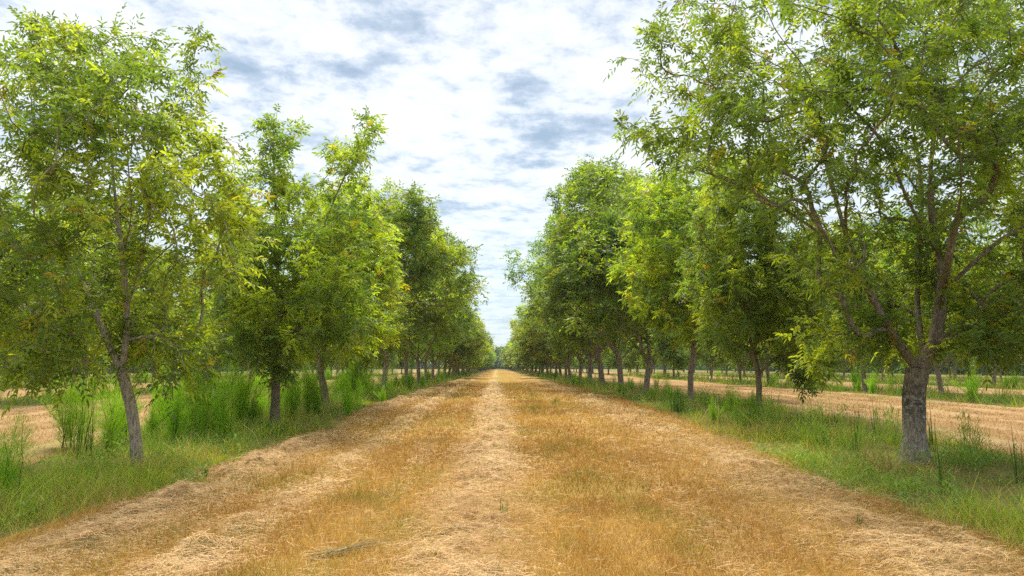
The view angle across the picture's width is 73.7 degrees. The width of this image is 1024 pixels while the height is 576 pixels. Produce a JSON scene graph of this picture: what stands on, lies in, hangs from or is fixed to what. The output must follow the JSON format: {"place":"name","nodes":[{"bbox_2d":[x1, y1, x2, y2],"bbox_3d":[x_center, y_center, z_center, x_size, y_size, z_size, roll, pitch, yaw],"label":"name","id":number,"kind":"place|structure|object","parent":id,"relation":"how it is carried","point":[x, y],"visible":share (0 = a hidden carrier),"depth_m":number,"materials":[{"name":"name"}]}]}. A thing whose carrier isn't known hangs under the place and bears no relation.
{"place":"outdoors","nodes":[
{"label":"outdoors","id":0,"kind":"place"},
{"bbox_2d":[0,362,299,388],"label":"grass","id":1,"kind":"structure","parent":0,"point":[133,378],"depth_m":60.27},
{"bbox_2d":[144,421,166,459],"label":"tall grass","id":2,"kind":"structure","parent":0,"point":[154,438],"depth_m":11.62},
{"bbox_2d":[0,370,437,398],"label":"path","id":3,"kind":"structure","parent":0,"point":[22,392],"depth_m":42.61,"materials":[{"name":"soil"}]},
{"bbox_2d":[0,371,447,471],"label":"path","id":4,"kind":"structure","parent":0,"point":[48,446],"depth_m":17.49,"materials":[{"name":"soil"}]},
{"bbox_2d":[0,370,1023,575],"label":"path","id":5,"kind":"structure","parent":0,"point":[485,376],"depth_m":7.64,"materials":[{"name":"plant"}]},
{"bbox_2d":[0,381,1023,575],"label":"stubble","id":6,"kind":"object","parent":5,"relation":"on","point":[513,391],"visible":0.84,"depth_m":7.97,"materials":[{"name":"plant"}]},
{"bbox_2d":[0,380,1023,575],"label":"hay","id":7,"kind":"object","parent":5,"relation":"on","point":[478,567],"visible":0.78,"depth_m":7.56,"materials":[{"name":"plant"}]},
{"bbox_2d":[303,535,394,558],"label":"dry stalks","id":8,"kind":"object","parent":7,"relation":"on","point":[341,550],"visible":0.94,"depth_m":6.20,"materials":[{"name":"plant"}]},
{"bbox_2d":[0,367,1023,553],"bbox_3d":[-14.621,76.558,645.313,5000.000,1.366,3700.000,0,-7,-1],"label":"ground","id":9,"kind":"structure","parent":0,"point":[984,474],"depth_m":11.55,"materials":[{"name":"green plant"}]},
{"bbox_2d":[0,410,48,507],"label":"feathery weed","id":10,"kind":"object","parent":9,"relation":"on","point":[8,463],"visible":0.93,"depth_m":8.59,"materials":[{"name":"plant"}]},
{"bbox_2d":[0,289,52,366],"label":"pecan tree","id":11,"kind":"object","parent":9,"relation":"on","point":[15,352],"visible":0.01,"depth_m":46.12,"materials":[{"name":"green plant"}]},
{"bbox_2d":[0,184,76,354],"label":"pecan tree","id":12,"kind":"object","parent":9,"relation":"on","point":[11,221],"visible":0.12,"depth_m":25.95,"materials":[{"name":"green plant"}]},
{"bbox_2d":[34,371,100,447],"bbox_3d":[-8.914,2.405,13.689,1.206,1.696,0.908,4,-8,-29],"label":"feathery weed","id":13,"kind":"object","parent":9,"relation":"on","point":[66,425],"visible":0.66,"depth_m":13.60,"materials":[{"name":"plant"}]},
{"bbox_2d":[50,400,110,457],"bbox_3d":[-7.892,2.592,12.620,0.683,1.096,0.915,-3,-7,21],"label":"reed clump","id":14,"kind":"object","parent":9,"relation":"on","point":[86,437],"visible":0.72,"depth_m":12.55,"materials":[{"name":"green plant"}]},
{"bbox_2d":[66,378,104,444],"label":"feathery weed","id":15,"kind":"object","parent":9,"relation":"on","point":[88,412],"visible":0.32,"depth_m":13.91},
{"bbox_2d":[60,376,111,450],"bbox_3d":[-8.426,2.470,13.508,0.939,1.524,0.835,3,-7,-23],"label":"feathery weed","id":16,"kind":"object","parent":9,"relation":"on","point":[82,416],"visible":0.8,"depth_m":13.41,"materials":[{"name":"plant"}]},
{"bbox_2d":[80,441,106,475],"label":"tall grass","id":17,"kind":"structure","parent":9,"relation":"on","point":[96,450],"depth_m":10.00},
{"bbox_2d":[20,184,192,391],"bbox_3d":[-20.541,0.034,33.193,7.273,10.669,9.198,0,-7,2],"label":"pecan tree","id":18,"kind":"object","parent":9,"relation":"on","point":[85,359],"visible":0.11,"depth_m":32.55,"materials":[{"name":"green plant"}]},
{"bbox_2d":[97,372,135,449],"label":"feathery weed","id":19,"kind":"object","parent":9,"relation":"on","point":[115,438],"visible":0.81,"depth_m":12.87,"materials":[{"name":"plant"}]},
{"bbox_2d":[91,380,144,451],"bbox_3d":[-7.743,2.479,13.317,0.926,1.452,1.230,2,-7,-20],"label":"feathery weed","id":20,"kind":"object","parent":9,"relation":"on","point":[108,413],"visible":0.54,"depth_m":13.20,"materials":[{"name":"plant"}]},
{"bbox_2d":[97,383,147,443],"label":"feathery weed","id":21,"kind":"object","parent":9,"relation":"on","point":[125,414],"visible":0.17,"depth_m":14.30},
{"bbox_2d":[0,2,282,466],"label":"pecan tree","id":22,"kind":"object","parent":9,"relation":"on","point":[44,358],"visible":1,"depth_m":10.72,"materials":[{"name":"green plant"}]},
{"bbox_2d":[143,397,163,437],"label":"feathery weed","id":23,"kind":"object","parent":9,"relation":"on","point":[153,415],"visible":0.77,"depth_m":15.16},
{"bbox_2d":[88,242,220,391],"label":"pecan tree","id":24,"kind":"object","parent":9,"relation":"on","point":[176,313],"visible":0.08,"depth_m":39.80,"materials":[{"name":"green plant"}]},
{"bbox_2d":[150,376,192,438],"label":"feathery weed","id":25,"kind":"object","parent":9,"relation":"on","point":[175,428],"visible":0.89,"depth_m":14.45,"materials":[{"name":"plant"}]},
{"bbox_2d":[0,355,344,374],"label":"woods","id":26,"kind":"object","parent":9,"relation":"on","point":[148,369],"visible":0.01,"depth_m":160.32,"materials":[{"name":"green plant"}]},
{"bbox_2d":[146,362,199,424],"bbox_3d":[-8.335,2.647,17.143,0.952,1.819,1.650,-5,-8,39],"label":"feathery weed","id":27,"kind":"object","parent":9,"relation":"on","point":[157,390],"visible":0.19,"depth_m":16.82,"materials":[{"name":"plant"}]},
{"bbox_2d":[0,366,389,408],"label":"grass","id":28,"kind":"structure","parent":9,"relation":"on","point":[47,398],"depth_m":30.62,"materials":[{"name":"plant"}]},
{"bbox_2d":[178,355,217,424],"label":"feathery weed","id":29,"kind":"object","parent":9,"relation":"on","point":[196,380],"visible":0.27,"depth_m":16.92,"materials":[{"name":"plant"}]},
{"bbox_2d":[192,390,215,438],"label":"feathery weed","id":30,"kind":"object","parent":9,"relation":"on","point":[202,419],"visible":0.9,"depth_m":14.74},
{"bbox_2d":[181,365,229,432],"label":"feathery weed","id":31,"kind":"object","parent":9,"relation":"on","point":[196,406],"visible":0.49,"depth_m":15.65,"materials":[{"name":"plant"}]},
{"bbox_2d":[175,265,260,379],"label":"pecan tree","id":32,"kind":"object","parent":9,"relation":"on","point":[192,279],"visible":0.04,"depth_m":46.14,"materials":[{"name":"green plant"}]},
{"bbox_2d":[200,362,250,431],"bbox_3d":[-7.040,2.568,16.540,1.093,1.842,1.451,0,-7,-2],"label":"feathery weed","id":33,"kind":"object","parent":9,"relation":"on","point":[210,420],"visible":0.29,"depth_m":16.47,"materials":[{"name":"plant"}]},
{"bbox_2d":[207,359,248,442],"bbox_3d":[-6.169,2.413,14.577,1.022,1.792,0.770,0,-7,1],"label":"feathery weed","id":34,"kind":"object","parent":9,"relation":"on","point":[221,414],"visible":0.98,"depth_m":14.50,"materials":[{"name":"plant"}]},
{"bbox_2d":[0,368,481,539],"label":"grass","id":35,"kind":"structure","parent":9,"relation":"on","point":[76,485],"depth_m":10.85,"materials":[{"name":"plant"}]},
{"bbox_2d":[228,362,264,422],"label":"feathery weed","id":36,"kind":"object","parent":9,"relation":"on","point":[247,393],"visible":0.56,"depth_m":17.38,"materials":[{"name":"plant"}]},
{"bbox_2d":[235,389,260,423],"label":"feathery weed","id":37,"kind":"object","parent":9,"relation":"on","point":[253,410],"visible":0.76,"depth_m":16.98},
{"bbox_2d":[247,367,270,407],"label":"feathery weed","id":38,"kind":"object","parent":9,"relation":"on","point":[257,382],"visible":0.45,"depth_m":22.18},
{"bbox_2d":[175,103,400,425],"bbox_3d":[-6.300,-0.765,18.434,6.763,9.023,6.605,0,-7,-1],"label":"pecan tree","id":39,"kind":"object","parent":9,"relation":"on","point":[275,310],"visible":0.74,"depth_m":17.57,"materials":[{"name":"green plant"}]},
{"bbox_2d":[280,373,310,419],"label":"feathery weed","id":40,"kind":"object","parent":9,"relation":"on","point":[294,392],"visible":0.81,"depth_m":18.96,"materials":[{"name":"plant"}]},
{"bbox_2d":[298,366,326,415],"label":"feathery weed","id":41,"kind":"object","parent":9,"relation":"on","point":[308,404],"visible":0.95,"depth_m":20.18,"materials":[{"name":"plant"}]},
{"bbox_2d":[309,374,325,414],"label":"feathery weed","id":42,"kind":"object","parent":9,"relation":"on","point":[316,407],"visible":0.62,"depth_m":21.06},
{"bbox_2d":[297,312,341,373],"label":"pecan tree","id":43,"kind":"object","parent":9,"relation":"on","point":[328,351],"visible":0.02,"depth_m":74.99,"materials":[{"name":"green plant"}]},
{"bbox_2d":[330,366,353,394],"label":"feathery weed","id":44,"kind":"object","parent":9,"relation":"on","point":[341,379],"visible":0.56,"depth_m":27.49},
{"bbox_2d":[286,173,409,405],"bbox_3d":[-5.974,-0.008,24.429,4.427,8.734,7.248,2,-7,-16],"label":"pecan tree","id":45,"kind":"object","parent":9,"relation":"on","point":[379,229],"visible":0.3,"depth_m":23.21,"materials":[{"name":"green plant"}]},
{"bbox_2d":[341,377,360,417],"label":"feathery weed","id":46,"kind":"object","parent":9,"relation":"on","point":[348,404],"visible":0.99,"depth_m":20.12,"materials":[{"name":"plant"}]},
{"bbox_2d":[336,358,367,392],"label":"feathery weed","id":47,"kind":"object","parent":9,"relation":"on","point":[352,376],"visible":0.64,"depth_m":28.77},
{"bbox_2d":[363,361,379,401],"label":"feathery weed","id":48,"kind":"object","parent":9,"relation":"on","point":[370,383],"visible":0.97,"depth_m":27.47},
{"bbox_2d":[334,257,414,380],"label":"pecan tree","id":49,"kind":"object","parent":9,"relation":"on","point":[390,348],"visible":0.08,"depth_m":31.38,"materials":[{"name":"green plant"}]},
{"bbox_2d":[317,169,491,391],"bbox_3d":[-6.592,-0.194,38.595,10.486,12.411,8.291,1,-7,-11],"label":"pecan tree","id":50,"kind":"object","parent":9,"relation":"on","point":[407,222],"visible":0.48,"depth_m":37.53,"materials":[{"name":"green plant"}]},
{"bbox_2d":[381,209,457,384],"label":"pecan tree","id":51,"kind":"object","parent":9,"relation":"on","point":[419,317],"visible":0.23,"depth_m":44.63,"materials":[{"name":"green plant"}]},
{"bbox_2d":[414,321,459,378],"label":"pecan tree","id":52,"kind":"object","parent":9,"relation":"on","point":[440,357],"visible":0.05,"depth_m":73.21,"materials":[{"name":"green plant"}]},
{"bbox_2d":[403,278,477,381],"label":"pecan tree","id":53,"kind":"object","parent":9,"relation":"on","point":[426,357],"visible":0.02,"depth_m":59.26,"materials":[{"name":"green plant"}]},
{"bbox_2d":[397,225,485,383],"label":"pecan tree","id":54,"kind":"object","parent":9,"relation":"on","point":[440,321],"visible":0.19,"depth_m":51.85,"materials":[{"name":"green plant"}]},
{"bbox_2d":[395,309,494,372],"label":"pecan tree","id":55,"kind":"object","parent":9,"relation":"on","point":[467,348],"visible":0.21,"depth_m":81.12,"materials":[{"name":"green plant"}]},
{"bbox_2d":[421,275,480,379],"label":"pecan tree","id":56,"kind":"object","parent":9,"relation":"on","point":[432,360],"visible":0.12,"depth_m":68.10,"materials":[{"name":"green plant"}]},
{"bbox_2d":[419,315,486,377],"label":"pecan tree","id":57,"kind":"object","parent":9,"relation":"on","point":[465,358],"visible":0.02,"depth_m":94.95,"materials":[{"name":"green plant"}]},
{"bbox_2d":[442,324,478,375],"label":"pecan tree","id":58,"kind":"object","parent":9,"relation":"on","point":[455,360],"visible":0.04,"depth_m":86.50,"materials":[{"name":"green plant"}]},
{"bbox_2d":[442,312,483,374],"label":"pecan tree","id":59,"kind":"object","parent":9,"relation":"on","point":[481,363],"visible":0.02,"depth_m":109.50,"materials":[{"name":"green plant"}]},
{"bbox_2d":[369,346,632,368],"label":"woods","id":60,"kind":"object","parent":9,"relation":"on","point":[497,365],"visible":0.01,"depth_m":431.34,"materials":[{"name":"green plant"}]},
{"bbox_2d":[511,303,552,375],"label":"pecan tree","id":61,"kind":"object","parent":9,"relation":"on","point":[517,311],"visible":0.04,"depth_m":108.25,"materials":[{"name":"green plant"}]},
{"bbox_2d":[512,300,557,376],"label":"pecan tree","id":62,"kind":"object","parent":9,"relation":"on","point":[553,362],"visible":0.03,"depth_m":88.42,"materials":[{"name":"green plant"}]},
{"bbox_2d":[513,305,577,373],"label":"pecan tree","id":63,"kind":"object","parent":9,"relation":"on","point":[542,363],"visible":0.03,"depth_m":103.03,"materials":[{"name":"green plant"}]},
{"bbox_2d":[499,205,611,383],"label":"pecan tree","id":64,"kind":"object","parent":9,"relation":"on","point":[551,330],"visible":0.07,"depth_m":53.78,"materials":[{"name":"green plant"}]},
{"bbox_2d":[508,318,607,376],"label":"pecan tree","id":65,"kind":"object","parent":9,"relation":"on","point":[530,345],"visible":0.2,"depth_m":82.00,"materials":[{"name":"green plant"}]},
{"bbox_2d":[510,299,608,378],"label":"pecan tree","id":66,"kind":"object","parent":9,"relation":"on","point":[530,329],"visible":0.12,"depth_m":68.44,"materials":[{"name":"green plant"}]},
{"bbox_2d":[530,300,592,378],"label":"pecan tree","id":67,"kind":"object","parent":9,"relation":"on","point":[564,357],"visible":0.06,"depth_m":73.46,"materials":[{"name":"green plant"}]},
{"bbox_2d":[521,271,618,380],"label":"pecan tree","id":68,"kind":"object","parent":9,"relation":"on","point":[579,359],"visible":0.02,"depth_m":60.90,"materials":[{"name":"green plant"}]},
{"bbox_2d":[524,152,642,386],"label":"pecan tree","id":69,"kind":"object","parent":9,"relation":"on","point":[573,337],"visible":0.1,"depth_m":47.32,"materials":[{"name":"green plant"}]},
{"bbox_2d":[519,154,652,389],"bbox_3d":[6.164,-0.714,41.051,10.054,13.948,11.855,-6,-9,41],"label":"pecan tree","id":70,"kind":"object","parent":9,"relation":"on","point":[555,292],"visible":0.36,"depth_m":39.79,"materials":[{"name":"green plant"}]},
{"bbox_2d":[601,334,627,369],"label":"pecan tree","id":71,"kind":"object","parent":9,"relation":"on","point":[610,363],"visible":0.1,"depth_m":117.30,"materials":[{"name":"green plant"}]},
{"bbox_2d":[622,336,645,374],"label":"pecan tree","id":72,"kind":"object","parent":9,"relation":"on","point":[631,355],"visible":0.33,"depth_m":100.05,"materials":[{"name":"green plant"}]},
{"bbox_2d":[626,329,661,375],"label":"pecan tree","id":73,"kind":"object","parent":9,"relation":"on","point":[642,357],"visible":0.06,"depth_m":93.77,"materials":[{"name":"green plant"}]},
{"bbox_2d":[545,162,771,396],"bbox_3d":[7.215,-0.280,34.236,11.010,11.610,8.705,-2,-7,14],"label":"pecan tree","id":74,"kind":"object","parent":9,"relation":"on","point":[599,248],"visible":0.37,"depth_m":33.31,"materials":[{"name":"green plant"}]},
{"bbox_2d":[637,326,680,375],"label":"pecan tree","id":75,"kind":"object","parent":9,"relation":"on","point":[660,360],"visible":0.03,"depth_m":87.11,"materials":[{"name":"green plant"}]},
{"bbox_2d":[650,322,689,378],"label":"pecan tree","id":76,"kind":"object","parent":9,"relation":"on","point":[666,352],"visible":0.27,"depth_m":79.53,"materials":[{"name":"green plant"}]},
{"bbox_2d":[663,388,686,412],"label":"reed clump","id":77,"kind":"object","parent":9,"relation":"on","point":[675,407],"visible":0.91,"depth_m":22.33,"materials":[{"name":"green plant"}]},
{"bbox_2d":[606,144,751,402],"bbox_3d":[6.504,-0.826,27.042,5.742,10.859,8.508,-2,-7,19],"label":"pecan tree","id":78,"kind":"object","parent":9,"relation":"on","point":[658,265],"visible":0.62,"depth_m":25.12,"materials":[{"name":"green plant"}]},
{"bbox_2d":[667,314,723,368],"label":"pecan tree","id":79,"kind":"object","parent":9,"relation":"on","point":[681,353],"visible":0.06,"depth_m":73.86,"materials":[{"name":"green plant"}]},
{"bbox_2d":[683,338,726,379],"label":"pecan tree","id":80,"kind":"object","parent":9,"relation":"on","point":[705,356],"visible":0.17,"depth_m":66.37,"materials":[{"name":"green plant"}]},
{"bbox_2d":[707,395,725,422],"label":"feathery weed","id":81,"kind":"object","parent":9,"relation":"on","point":[712,413],"visible":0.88,"depth_m":17.59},
{"bbox_2d":[703,329,770,383],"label":"pecan tree","id":82,"kind":"object","parent":9,"relation":"on","point":[731,353],"visible":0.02,"depth_m":59.09,"materials":[{"name":"green plant"}]},
{"bbox_2d":[720,257,790,383],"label":"pecan tree","id":83,"kind":"object","parent":9,"relation":"on","point":[767,368],"visible":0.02,"depth_m":52.22,"materials":[{"name":"green plant"}]},
{"bbox_2d":[672,132,845,419],"bbox_3d":[7.232,-0.566,19.818,6.227,8.896,5.794,0,-7,-1],"label":"pecan tree","id":84,"kind":"object","parent":9,"relation":"on","point":[760,307],"visible":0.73,"depth_m":18.51,"materials":[{"name":"green plant"}]},
{"bbox_2d":[602,0,1023,463],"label":"pecan tree","id":85,"kind":"object","parent":9,"relation":"on","point":[988,148],"visible":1,"depth_m":11.63,"materials":[{"name":"green plant"}]},
{"bbox_2d":[615,369,1023,407],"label":"grass","id":86,"kind":"structure","parent":9,"relation":"on","point":[989,398],"depth_m":37.60,"materials":[{"name":"plant"}]},
{"bbox_2d":[631,311,1023,375],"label":"trees","id":87,"kind":"object","parent":9,"relation":"on","point":[895,366],"visible":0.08,"depth_m":143.10,"materials":[{"name":"green plant"}]},
{"bbox_2d":[825,310,860,380],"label":"pecan tree","id":88,"kind":"object","parent":9,"relation":"on","point":[844,367],"visible":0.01,"depth_m":67.79,"materials":[{"name":"green plant"}]},
{"bbox_2d":[700,366,1023,389],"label":"grass","id":89,"kind":"structure","parent":9,"relation":"on","point":[1021,386],"depth_m":53.80,"materials":[{"name":"plant"}]},
{"bbox_2d":[812,211,928,391],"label":"pecan tree","id":90,"kind":"object","parent":9,"relation":"on","point":[861,236],"visible":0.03,"depth_m":39.11,"materials":[{"name":"green plant"}]},
{"bbox_2d":[863,371,877,393],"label":"feathery weed","id":91,"kind":"object","parent":9,"relation":"on","point":[873,383],"visible":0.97,"depth_m":34.78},
{"bbox_2d":[852,205,998,396],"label":"pecan tree","id":92,"kind":"object","parent":9,"relation":"on","point":[929,307],"visible":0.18,"depth_m":32.08,"materials":[{"name":"green plant"}]},
{"bbox_2d":[835,365,1023,382],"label":"grass","id":93,"kind":"structure","parent":9,"relation":"on","point":[1020,378],"depth_m":70.96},
{"bbox_2d":[910,424,971,494],"bbox_3d":[5.910,2.317,9.356,0.361,1.044,0.867,3,-7,-24],"label":"grass clump","id":94,"kind":"object","parent":9,"relation":"on","point":[940,477],"visible":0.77,"depth_m":9.34,"materials":[{"name":"green plant"}]},
{"bbox_2d":[939,352,974,376],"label":"pecan tree","id":95,"kind":"object","parent":9,"relation":"on","point":[959,364],"visible":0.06,"depth_m":91.71,"materials":[{"name":"green plant"}]},
{"bbox_2d":[950,369,981,402],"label":"feathery weed","id":96,"kind":"object","parent":9,"relation":"on","point":[970,385],"visible":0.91,"depth_m":27.70,"materials":[{"name":"plant"}]},
{"bbox_2d":[961,420,983,455],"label":"tall grass","id":97,"kind":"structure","parent":9,"relation":"on","point":[973,446],"depth_m":12.43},
{"bbox_2d":[945,239,1022,387],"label":"pecan tree","id":98,"kind":"object","parent":9,"relation":"on","point":[993,374],"visible":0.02,"depth_m":47.14,"materials":[{"name":"green plant"}]},
{"bbox_2d":[965,164,1023,344],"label":"pecan tree","id":99,"kind":"object","parent":9,"relation":"on","point":[999,226],"visible":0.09,"depth_m":26.06,"materials":[{"name":"green plant"}]},
{"bbox_2d":[1002,424,1023,483],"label":"grass clump","id":100,"kind":"object","parent":9,"relation":"on","point":[1015,470],"visible":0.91,"depth_m":10.19,"materials":[{"name":"green plant"}]},
{"bbox_2d":[0,0,1023,350],"label":"sky","id":101,"kind":"structure","parent":0,"point":[486,104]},
{"bbox_2d":[534,370,1023,458],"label":"path","id":102,"kind":"structure","parent":0,"point":[1017,413],"depth_m":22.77,"materials":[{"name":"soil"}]},
{"bbox_2d":[557,370,1023,399],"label":"path","id":103,"kind":"structure","parent":0,"point":[989,390],"depth_m":45.96,"materials":[{"name":"soil"}]},
{"bbox_2d":[792,394,823,448],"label":"tall grass","id":104,"kind":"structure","parent":0,"point":[809,422],"depth_m":13.63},
{"bbox_2d":[797,401,833,450],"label":"tall grass","id":105,"kind":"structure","parent":0,"point":[818,425],"depth_m":13.47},
{"bbox_2d":[835,405,851,446],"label":"tall grass","id":106,"kind":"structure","parent":0,"point":[842,419],"depth_m":13.52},
{"bbox_2d":[846,408,869,449],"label":"tall grass","id":107,"kind":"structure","parent":0,"point":[865,434],"depth_m":13.37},
{"bbox_2d":[870,404,893,448],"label":"tall grass","id":108,"kind":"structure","parent":0,"point":[883,424],"depth_m":13.79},
{"bbox_2d":[876,399,901,451],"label":"tall grass","id":109,"kind":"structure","parent":0,"point":[886,421],"depth_m":13.23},
{"bbox_2d":[887,421,913,464],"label":"tall grass","id":110,"kind":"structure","parent":0,"point":[898,436],"depth_m":11.83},
{"bbox_2d":[951,403,987,454],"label":"tall grass","id":111,"kind":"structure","parent":0,"point":[963,413],"depth_m":12.61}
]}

